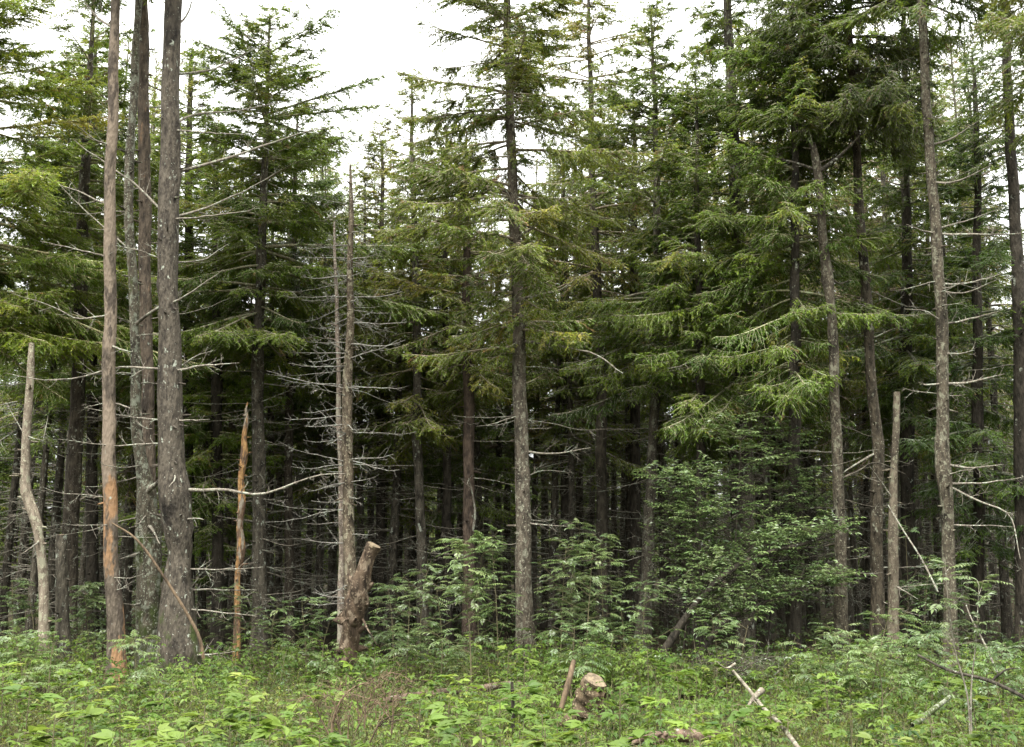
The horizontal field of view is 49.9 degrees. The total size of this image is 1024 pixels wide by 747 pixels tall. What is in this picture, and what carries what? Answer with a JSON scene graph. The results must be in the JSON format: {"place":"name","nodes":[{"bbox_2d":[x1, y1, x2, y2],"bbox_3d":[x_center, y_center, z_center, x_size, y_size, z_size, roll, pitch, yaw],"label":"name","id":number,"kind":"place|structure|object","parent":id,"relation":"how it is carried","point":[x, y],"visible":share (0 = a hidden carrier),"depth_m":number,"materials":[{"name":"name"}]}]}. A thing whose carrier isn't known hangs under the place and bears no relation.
{"place":"outdoors","nodes":[
{"label":"outdoors","id":0,"kind":"place"},
{"bbox_2d":[0,546,1023,746],"bbox_3d":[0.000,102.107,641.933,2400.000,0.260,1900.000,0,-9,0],"label":"forest ground","id":1,"kind":"structure","parent":0,"point":[330,637],"depth_m":22.57,"materials":[{"name":"plant"}]},
{"bbox_2d":[3,343,53,672],"bbox_3d":[-7.256,2.026,16.433,0.640,5.002,1.264,9,-12,-44],"label":"dead snag","id":2,"kind":"object","parent":1,"relation":"on","point":[31,509],"visible":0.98,"depth_m":16.23,"materials":[{"name":"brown wood"}]},
{"bbox_2d":[0,617,84,729],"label":"rowan sapling","id":3,"kind":"object","parent":1,"relation":"on","point":[37,668],"visible":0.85,"depth_m":12.16,"materials":[{"name":"green plant"}]},
{"bbox_2d":[0,97,85,636],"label":"spruce tree","id":4,"kind":"object","parent":1,"relation":"on","point":[9,538],"visible":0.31,"depth_m":23.80,"materials":[{"name":"green plant"}]},
{"bbox_2d":[0,103,103,642],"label":"spruce tree","id":5,"kind":"object","parent":1,"relation":"on","point":[44,434],"visible":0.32,"depth_m":22.78,"materials":[{"name":"green plant"}]},
{"bbox_2d":[49,534,71,673],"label":"broken spruce","id":6,"kind":"object","parent":1,"relation":"on","point":[61,586],"visible":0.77,"depth_m":16.42,"materials":[{"name":"brown plant"}]},
{"bbox_2d":[0,45,128,624],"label":"spruce tree","id":7,"kind":"object","parent":1,"relation":"on","point":[24,539],"visible":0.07,"depth_m":27.65,"materials":[{"name":"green plant"}]},
{"bbox_2d":[0,58,136,630],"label":"spruce tree","id":8,"kind":"object","parent":1,"relation":"on","point":[58,483],"visible":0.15,"depth_m":25.72,"materials":[{"name":"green plant"}]},
{"bbox_2d":[50,581,106,658],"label":"rowan sapling","id":9,"kind":"object","parent":1,"relation":"on","point":[86,585],"visible":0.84,"depth_m":16.97,"materials":[{"name":"green plant"}]},
{"bbox_2d":[12,0,159,687],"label":"spruce tree","id":10,"kind":"object","parent":1,"relation":"on","point":[114,610],"visible":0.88,"depth_m":15.94,"materials":[{"name":"brown plant"}]},
{"bbox_2d":[0,0,189,661],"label":"spruce tree","id":11,"kind":"object","parent":1,"relation":"on","point":[85,177],"visible":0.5,"depth_m":20.43,"materials":[{"name":"green plant"}]},
{"bbox_2d":[0,17,206,646],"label":"spruce tree","id":12,"kind":"object","parent":1,"relation":"on","point":[92,563],"visible":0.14,"depth_m":22.94,"materials":[{"name":"green plant"}]},
{"bbox_2d":[0,0,220,423],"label":"spruce tree","id":13,"kind":"object","parent":1,"relation":"on","point":[18,188],"visible":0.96,"depth_m":18.92,"materials":[{"name":"green plant"}]},
{"bbox_2d":[69,67,204,641],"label":"spruce tree","id":14,"kind":"object","parent":1,"relation":"on","point":[131,495],"visible":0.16,"depth_m":23.66,"materials":[{"name":"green plant"}]},
{"bbox_2d":[55,0,222,683],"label":"spruce tree","id":15,"kind":"object","parent":1,"relation":"on","point":[147,604],"visible":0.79,"depth_m":16.44,"materials":[{"name":"brown plant"}]},
{"bbox_2d":[65,0,226,556],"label":"spruce tree","id":16,"kind":"object","parent":1,"relation":"on","point":[143,150],"visible":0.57,"depth_m":18.09,"materials":[{"name":"brown plant"}]},
{"bbox_2d":[8,0,345,691],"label":"spruce tree","id":17,"kind":"object","parent":1,"relation":"on","point":[176,634],"visible":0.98,"depth_m":16.05,"materials":[{"name":"brown plant"}]},
{"bbox_2d":[71,34,304,611],"bbox_3d":[-6.556,-0.830,22.688,4.061,13.227,3.599,-1,-9,7],"label":"spruce tree","id":18,"kind":"object","parent":1,"relation":"on","point":[190,243],"visible":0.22,"depth_m":22.75,"materials":[{"name":"green plant"}]},
{"bbox_2d":[118,121,293,653],"bbox_3d":[-6.031,0.208,21.979,3.311,10.760,3.095,3,-9,-17],"label":"spruce tree","id":19,"kind":"object","parent":1,"relation":"on","point":[219,438],"visible":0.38,"depth_m":21.39,"materials":[{"name":"green plant"}]},
{"bbox_2d":[156,114,263,629],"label":"spruce tree","id":20,"kind":"object","parent":1,"relation":"on","point":[201,595],"visible":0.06,"depth_m":26.57,"materials":[{"name":"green plant"}]},
{"bbox_2d":[156,163,290,634],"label":"spruce tree","id":21,"kind":"object","parent":1,"relation":"on","point":[229,522],"visible":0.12,"depth_m":24.85,"materials":[{"name":"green plant"}]},
{"bbox_2d":[232,402,251,660],"bbox_3d":[-4.529,2.652,18.448,0.290,4.378,0.285,5,-10,-27],"label":"dead snag","id":22,"kind":"object","parent":1,"relation":"on","point":[241,545],"visible":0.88,"depth_m":18.39,"materials":[{"name":"brown wood"}]},
{"bbox_2d":[202,583,302,670],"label":"rowan sapling","id":23,"kind":"object","parent":1,"relation":"on","point":[265,615],"visible":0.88,"depth_m":16.60,"materials":[{"name":"green plant"}]},
{"bbox_2d":[200,127,336,639],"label":"spruce tree","id":24,"kind":"object","parent":1,"relation":"on","point":[270,558],"visible":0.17,"depth_m":23.72,"materials":[{"name":"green plant"}]},
{"bbox_2d":[116,0,451,657],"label":"spruce tree","id":25,"kind":"object","parent":1,"relation":"on","point":[285,154],"visible":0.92,"depth_m":20.47,"materials":[{"name":"green plant"}]},
{"bbox_2d":[232,135,335,624],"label":"spruce tree","id":26,"kind":"object","parent":1,"relation":"on","point":[278,581],"visible":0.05,"depth_m":26.65,"materials":[{"name":"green plant"}]},
{"bbox_2d":[206,94,384,647],"bbox_3d":[-4.666,-0.180,23.024,3.891,11.681,3.046,-6,-11,35],"label":"spruce tree","id":27,"kind":"object","parent":1,"relation":"on","point":[289,551],"visible":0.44,"depth_m":22.41,"materials":[{"name":"green plant"}]},
{"bbox_2d":[249,116,373,631],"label":"spruce tree","id":28,"kind":"object","parent":1,"relation":"on","point":[309,554],"visible":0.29,"depth_m":24.70,"materials":[{"name":"green plant"}]},
{"bbox_2d":[275,596,347,689],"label":"rowan sapling","id":29,"kind":"object","parent":1,"relation":"on","point":[304,640],"visible":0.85,"depth_m":15.09,"materials":[{"name":"green plant"}]},
{"bbox_2d":[266,144,392,638],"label":"spruce tree","id":30,"kind":"object","parent":1,"relation":"on","point":[318,529],"visible":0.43,"depth_m":23.68,"materials":[{"name":"green plant"}]},
{"bbox_2d":[307,222,371,666],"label":"dead spruce","id":31,"kind":"object","parent":1,"relation":"on","point":[340,487],"visible":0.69,"depth_m":18.31,"materials":[{"name":"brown wood"}]},
{"bbox_2d":[277,161,402,628],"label":"spruce tree","id":32,"kind":"object","parent":1,"relation":"on","point":[333,565],"visible":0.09,"depth_m":26.54,"materials":[{"name":"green plant"}]},
{"bbox_2d":[268,165,412,670],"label":"dead spruce","id":33,"kind":"object","parent":1,"relation":"on","point":[349,534],"visible":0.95,"depth_m":18.10,"materials":[{"name":"wood"}]},
{"bbox_2d":[284,172,416,640],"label":"spruce tree","id":34,"kind":"object","parent":1,"relation":"on","point":[361,542],"visible":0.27,"depth_m":23.85,"materials":[{"name":"green plant"}]},
{"bbox_2d":[332,541,380,667],"bbox_3d":[-2.074,3.113,14.860,0.573,1.675,0.917,4,-10,-24],"label":"cut stub","id":35,"kind":"object","parent":1,"relation":"on","point":[350,617],"visible":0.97,"depth_m":14.91,"materials":[{"name":"brown wood"}]},
{"bbox_2d":[305,184,442,610],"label":"spruce tree","id":36,"kind":"object","parent":1,"relation":"on","point":[406,519],"visible":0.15,"depth_m":24.69,"materials":[{"name":"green plant"}]},
{"bbox_2d":[313,120,439,641],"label":"spruce tree","id":37,"kind":"object","parent":1,"relation":"on","point":[380,520],"visible":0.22,"depth_m":24.35,"materials":[{"name":"green plant"}]},
{"bbox_2d":[302,191,462,646],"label":"spruce tree","id":38,"kind":"object","parent":1,"relation":"on","point":[392,553],"visible":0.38,"depth_m":22.79,"materials":[{"name":"green plant"}]},
{"bbox_2d":[325,67,494,657],"bbox_3d":[-2.104,-0.398,21.367,3.595,11.608,3.200,0,-9,0],"label":"spruce tree","id":39,"kind":"object","parent":1,"relation":"on","point":[414,424],"visible":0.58,"depth_m":21.24,"materials":[{"name":"green plant"}]},
{"bbox_2d":[370,562,483,690],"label":"rowan sapling","id":40,"kind":"object","parent":1,"relation":"on","point":[403,649],"visible":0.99,"depth_m":14.50,"materials":[{"name":"green plant"}]},
{"bbox_2d":[364,106,512,652],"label":"spruce tree","id":41,"kind":"object","parent":1,"relation":"on","point":[446,504],"visible":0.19,"depth_m":22.40,"materials":[{"name":"green plant"}]},
{"bbox_2d":[413,530,507,694],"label":"rowan sapling","id":42,"kind":"object","parent":1,"relation":"on","point":[458,566],"visible":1,"depth_m":13.94,"materials":[{"name":"green plant"}]},
{"bbox_2d":[388,218,547,640],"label":"spruce tree","id":43,"kind":"object","parent":1,"relation":"on","point":[490,460],"visible":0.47,"depth_m":23.70,"materials":[{"name":"green plant"}]},
{"bbox_2d":[384,124,555,656],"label":"spruce tree","id":44,"kind":"object","parent":1,"relation":"on","point":[469,406],"visible":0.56,"depth_m":20.48,"materials":[{"name":"green plant"}]},
{"bbox_2d":[448,523,525,681],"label":"rowan sapling","id":45,"kind":"object","parent":1,"relation":"on","point":[482,613],"visible":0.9,"depth_m":15.76,"materials":[{"name":"green plant"}]},
{"bbox_2d":[432,202,551,631],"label":"spruce tree","id":46,"kind":"object","parent":1,"relation":"on","point":[497,446],"visible":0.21,"depth_m":25.66,"materials":[{"name":"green plant"}]},
{"bbox_2d":[0,159,1013,606],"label":"distant spruce wood","id":47,"kind":"object","parent":1,"relation":"on","point":[6,469],"visible":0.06,"depth_m":39.28,"materials":[{"name":"brown plant"}]},
{"bbox_2d":[363,0,653,675],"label":"spruce tree","id":48,"kind":"object","parent":1,"relation":"on","point":[521,87],"visible":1,"depth_m":17.36,"materials":[{"name":"green plant"}]},
{"bbox_2d":[456,199,560,625],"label":"spruce tree","id":49,"kind":"object","parent":1,"relation":"on","point":[505,566],"visible":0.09,"depth_m":27.68,"materials":[{"name":"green plant"}]},
{"bbox_2d":[0,644,1023,746],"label":"broadleaf undergrowth","id":50,"kind":"object","parent":1,"relation":"on","point":[262,730],"visible":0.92,"depth_m":8.16,"materials":[{"name":"green plant"}]},
{"bbox_2d":[287,661,431,744],"bbox_3d":[-1.089,2.416,8.160,1.067,0.657,1.544,0,-9,0],"label":"withered brush","id":51,"kind":"object","parent":50,"relation":"on","point":[333,720],"visible":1,"depth_m":8.15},
{"bbox_2d":[0,641,1023,746],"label":"bilberry undergrowth","id":52,"kind":"object","parent":1,"relation":"on","point":[35,721],"visible":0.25,"depth_m":11.26,"materials":[{"name":"green plant"}]},
{"bbox_2d":[0,623,1023,746],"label":"raspberry undergrowth","id":53,"kind":"object","parent":1,"relation":"on","point":[224,672],"visible":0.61,"depth_m":12.07,"materials":[{"name":"green plant"}]},
{"bbox_2d":[559,673,608,726],"bbox_3d":[0.744,3.319,11.243,0.484,0.520,0.441,-2,-9,13],"label":"tree stump","id":54,"kind":"object","parent":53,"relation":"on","point":[581,699],"visible":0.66,"depth_m":11.08,"materials":[{"name":"brown wood"}]},
{"bbox_2d":[0,583,1023,707],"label":"shaded undergrowth","id":55,"kind":"object","parent":1,"relation":"on","point":[691,636],"visible":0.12,"depth_m":20.57,"materials":[{"name":"green plant"}]},
{"bbox_2d":[478,158,586,632],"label":"spruce tree","id":56,"kind":"object","parent":1,"relation":"on","point":[532,434],"visible":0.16,"depth_m":24.73,"materials":[{"name":"green plant"}]},
{"bbox_2d":[481,141,606,638],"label":"spruce tree","id":57,"kind":"object","parent":1,"relation":"on","point":[553,510],"visible":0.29,"depth_m":23.79,"materials":[{"name":"green plant"}]},
{"bbox_2d":[483,133,621,621],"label":"spruce tree","id":58,"kind":"object","parent":1,"relation":"on","point":[546,500],"visible":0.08,"depth_m":28.69,"materials":[{"name":"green plant"}]},
{"bbox_2d":[476,159,649,638],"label":"spruce tree","id":59,"kind":"object","parent":1,"relation":"on","point":[534,383],"visible":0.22,"depth_m":23.83,"materials":[{"name":"green plant"}]},
{"bbox_2d":[510,518,630,670],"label":"rowan sapling","id":60,"kind":"object","parent":1,"relation":"on","point":[579,595],"visible":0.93,"depth_m":16.19,"materials":[{"name":"green plant"}]},
{"bbox_2d":[543,619,612,697],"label":"rowan sapling","id":61,"kind":"object","parent":1,"relation":"on","point":[586,651],"visible":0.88,"depth_m":13.64,"materials":[{"name":"green plant"}]},
{"bbox_2d":[514,125,645,628],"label":"spruce tree","id":62,"kind":"object","parent":1,"relation":"on","point":[580,514],"visible":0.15,"depth_m":26.87,"materials":[{"name":"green plant"}]},
{"bbox_2d":[526,148,647,644],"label":"spruce tree","id":63,"kind":"object","parent":1,"relation":"on","point":[571,467],"visible":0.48,"depth_m":22.96,"materials":[{"name":"green plant"}]},
{"bbox_2d":[499,0,692,648],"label":"spruce tree","id":64,"kind":"object","parent":1,"relation":"on","point":[593,279],"visible":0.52,"depth_m":22.59,"materials":[{"name":"green plant"}]},
{"bbox_2d":[558,157,647,625],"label":"spruce tree","id":65,"kind":"object","parent":1,"relation":"on","point":[614,499],"visible":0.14,"depth_m":27.70,"materials":[{"name":"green plant"}]},
{"bbox_2d":[527,82,691,637],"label":"spruce tree","id":66,"kind":"object","parent":1,"relation":"on","point":[635,456],"visible":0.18,"depth_m":23.43,"materials":[{"name":"green plant"}]},
{"bbox_2d":[575,113,680,630],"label":"spruce tree","id":67,"kind":"object","parent":1,"relation":"on","point":[627,522],"visible":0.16,"depth_m":25.86,"materials":[{"name":"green plant"}]},
{"bbox_2d":[541,0,784,655],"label":"spruce tree","id":68,"kind":"object","parent":1,"relation":"on","point":[656,138],"visible":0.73,"depth_m":20.30,"materials":[{"name":"green plant"}]},
{"bbox_2d":[611,105,723,634],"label":"spruce tree","id":69,"kind":"object","parent":1,"relation":"on","point":[662,572],"visible":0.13,"depth_m":24.76,"materials":[{"name":"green plant"}]},
{"bbox_2d":[350,658,1023,746],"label":"fern undergrowth","id":70,"kind":"object","parent":1,"relation":"on","point":[831,734],"visible":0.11,"depth_m":12.89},
{"bbox_2d":[612,123,769,638],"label":"spruce tree","id":71,"kind":"object","parent":1,"relation":"on","point":[690,630],"visible":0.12,"depth_m":23.94,"materials":[{"name":"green plant"}]},
{"bbox_2d":[613,58,803,663],"bbox_3d":[3.512,-0.325,19.342,3.410,10.809,3.363,0,-9,0],"label":"spruce tree","id":72,"kind":"object","parent":1,"relation":"on","point":[671,240],"visible":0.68,"depth_m":19.15,"materials":[{"name":"green plant"}]},
{"bbox_2d":[583,0,861,663],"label":"spruce tree","id":73,"kind":"object","parent":1,"relation":"on","point":[728,18],"visible":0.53,"depth_m":19.58,"materials":[{"name":"green plant"}]},
{"bbox_2d":[616,412,876,677],"bbox_3d":[3.792,2.644,17.069,4.136,4.127,3.285,3,-9,-20],"label":"elder bush","id":74,"kind":"object","parent":1,"relation":"on","point":[700,600],"visible":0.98,"depth_m":16.99,"materials":[{"name":"green plant"}]},
{"bbox_2d":[680,26,831,639],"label":"spruce tree","id":75,"kind":"object","parent":1,"relation":"on","point":[774,636],"visible":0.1,"depth_m":23.90,"materials":[{"name":"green plant"}]},
{"bbox_2d":[707,23,847,628],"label":"spruce tree","id":76,"kind":"object","parent":1,"relation":"on","point":[782,617],"visible":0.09,"depth_m":26.73,"materials":[{"name":"green plant"}]},
{"bbox_2d":[673,0,923,672],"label":"spruce tree","id":77,"kind":"object","parent":1,"relation":"on","point":[795,389],"visible":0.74,"depth_m":18.37,"materials":[{"name":"green plant"}]},
{"bbox_2d":[752,71,864,628],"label":"spruce tree","id":78,"kind":"object","parent":1,"relation":"on","point":[810,610],"visible":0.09,"depth_m":26.75,"materials":[{"name":"green plant"}]},
{"bbox_2d":[777,622,882,718],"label":"rowan sapling","id":79,"kind":"object","parent":1,"relation":"on","point":[832,666],"visible":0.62,"depth_m":12.79,"materials":[{"name":"green plant"}]},
{"bbox_2d":[765,128,906,668],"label":"broken spruce","id":80,"kind":"object","parent":1,"relation":"on","point":[840,604],"visible":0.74,"depth_m":17.46,"materials":[{"name":"brown plant"}]},
{"bbox_2d":[781,47,892,644],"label":"spruce tree","id":81,"kind":"object","parent":1,"relation":"on","point":[851,600],"visible":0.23,"depth_m":23.11,"materials":[{"name":"green plant"}]},
{"bbox_2d":[788,32,885,629],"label":"spruce tree","id":82,"kind":"object","parent":1,"relation":"on","point":[856,594],"visible":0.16,"depth_m":25.70,"materials":[{"name":"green plant"}]},
{"bbox_2d":[736,0,975,663],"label":"spruce tree","id":83,"kind":"object","parent":1,"relation":"on","point":[888,104],"visible":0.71,"depth_m":18.33,"materials":[{"name":"green plant"}]},
{"bbox_2d":[817,68,926,626],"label":"spruce tree","id":84,"kind":"object","parent":1,"relation":"on","point":[866,487],"visible":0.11,"depth_m":26.72,"materials":[{"name":"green plant"}]},
{"bbox_2d":[831,640,921,741],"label":"rowan sapling","id":85,"kind":"object","parent":1,"relation":"on","point":[877,669],"visible":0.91,"depth_m":10.69,"materials":[{"name":"green plant"}]},
{"bbox_2d":[801,16,972,601],"bbox_3d":[8.284,-1.556,24.546,3.858,14.578,3.500,-2,-9,14],"label":"spruce tree","id":86,"kind":"object","parent":1,"relation":"on","point":[864,392],"visible":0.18,"depth_m":24.07,"materials":[{"name":"green plant"}]},
{"bbox_2d":[863,392,916,666],"bbox_3d":[5.902,2.517,17.314,0.790,4.537,0.562,0,-9,0],"label":"dead snag","id":87,"kind":"object","parent":1,"relation":"on","point":[892,530],"visible":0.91,"depth_m":17.35,"materials":[{"name":"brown wood"}]},
{"bbox_2d":[841,606,939,712],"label":"rowan sapling","id":88,"kind":"object","parent":1,"relation":"on","point":[889,664],"visible":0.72,"depth_m":13.22,"materials":[{"name":"green plant"}]},
{"bbox_2d":[783,0,1023,680],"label":"spruce tree","id":89,"kind":"object","parent":1,"relation":"on","point":[943,471],"visible":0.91,"depth_m":17.01,"materials":[{"name":"green plant"}]},
{"bbox_2d":[828,42,1010,633],"bbox_3d":[9.285,-1.131,25.303,4.043,14.026,3.994,-4,-9,27],"label":"spruce tree","id":90,"kind":"object","parent":1,"relation":"on","point":[919,524],"visible":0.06,"depth_m":24.69,"materials":[{"name":"green plant"}]},
{"bbox_2d":[849,68,992,630],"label":"spruce tree","id":91,"kind":"object","parent":1,"relation":"on","point":[938,515],"visible":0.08,"depth_m":24.82,"materials":[{"name":"green plant"}]},
{"bbox_2d":[831,6,1012,652],"bbox_3d":[7.874,-1.588,21.863,3.595,14.468,4.808,-8,-12,43],"label":"spruce tree","id":92,"kind":"object","parent":1,"relation":"on","point":[907,378],"visible":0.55,"depth_m":21.62,"materials":[{"name":"green plant"}]},
{"bbox_2d":[889,629,1000,716],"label":"rowan sapling","id":93,"kind":"object","parent":1,"relation":"on","point":[918,638],"visible":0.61,"depth_m":12.60,"materials":[{"name":"green plant"}]},
{"bbox_2d":[884,56,1012,609],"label":"spruce tree","id":94,"kind":"object","parent":1,"relation":"on","point":[957,408],"visible":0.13,"depth_m":24.11,"materials":[{"name":"green plant"}]},
{"bbox_2d":[878,46,1023,655],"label":"spruce tree","id":95,"kind":"object","parent":1,"relation":"on","point":[977,255],"visible":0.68,"depth_m":20.57,"materials":[{"name":"green plant"}]},
{"bbox_2d":[912,559,1011,746],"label":"rowan sapling","id":96,"kind":"object","parent":1,"relation":"on","point":[979,584],"visible":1,"depth_m":10.22,"materials":[{"name":"green plant"}]},
{"bbox_2d":[914,2,1016,632],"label":"spruce tree","id":97,"kind":"object","parent":1,"relation":"on","point":[987,611],"visible":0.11,"depth_m":26.68,"materials":[{"name":"green plant"}]},
{"bbox_2d":[913,31,1023,639],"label":"spruce tree","id":98,"kind":"object","parent":1,"relation":"on","point":[1007,624],"visible":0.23,"depth_m":24.16,"materials":[{"name":"green plant"}]},
{"bbox_2d":[934,44,1023,619],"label":"spruce tree","id":99,"kind":"object","parent":1,"relation":"on","point":[994,568],"visible":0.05,"depth_m":30.67,"materials":[{"name":"green plant"}]},
{"bbox_2d":[937,0,1023,658],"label":"spruce tree","id":100,"kind":"object","parent":1,"relation":"on","point":[1017,255],"visible":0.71,"depth_m":19.97,"materials":[{"name":"green plant"}]},
{"bbox_2d":[950,640,1023,724],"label":"rowan sapling","id":101,"kind":"object","parent":1,"relation":"on","point":[998,666],"visible":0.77,"depth_m":12.07,"materials":[{"name":"green plant"}]},
{"bbox_2d":[968,0,1023,153],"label":"spruce tree","id":102,"kind":"object","parent":1,"relation":"on","point":[1016,24],"visible":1,"depth_m":16.71,"materials":[{"name":"green plant"}]},
{"bbox_2d":[0,654,1023,746],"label":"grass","id":103,"kind":"structure","parent":0,"point":[528,699],"depth_m":13.43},
{"bbox_2d":[0,0,1023,542],"label":"sky","id":104,"kind":"structure","parent":0,"point":[372,37],"materials":[{"name":"white"}]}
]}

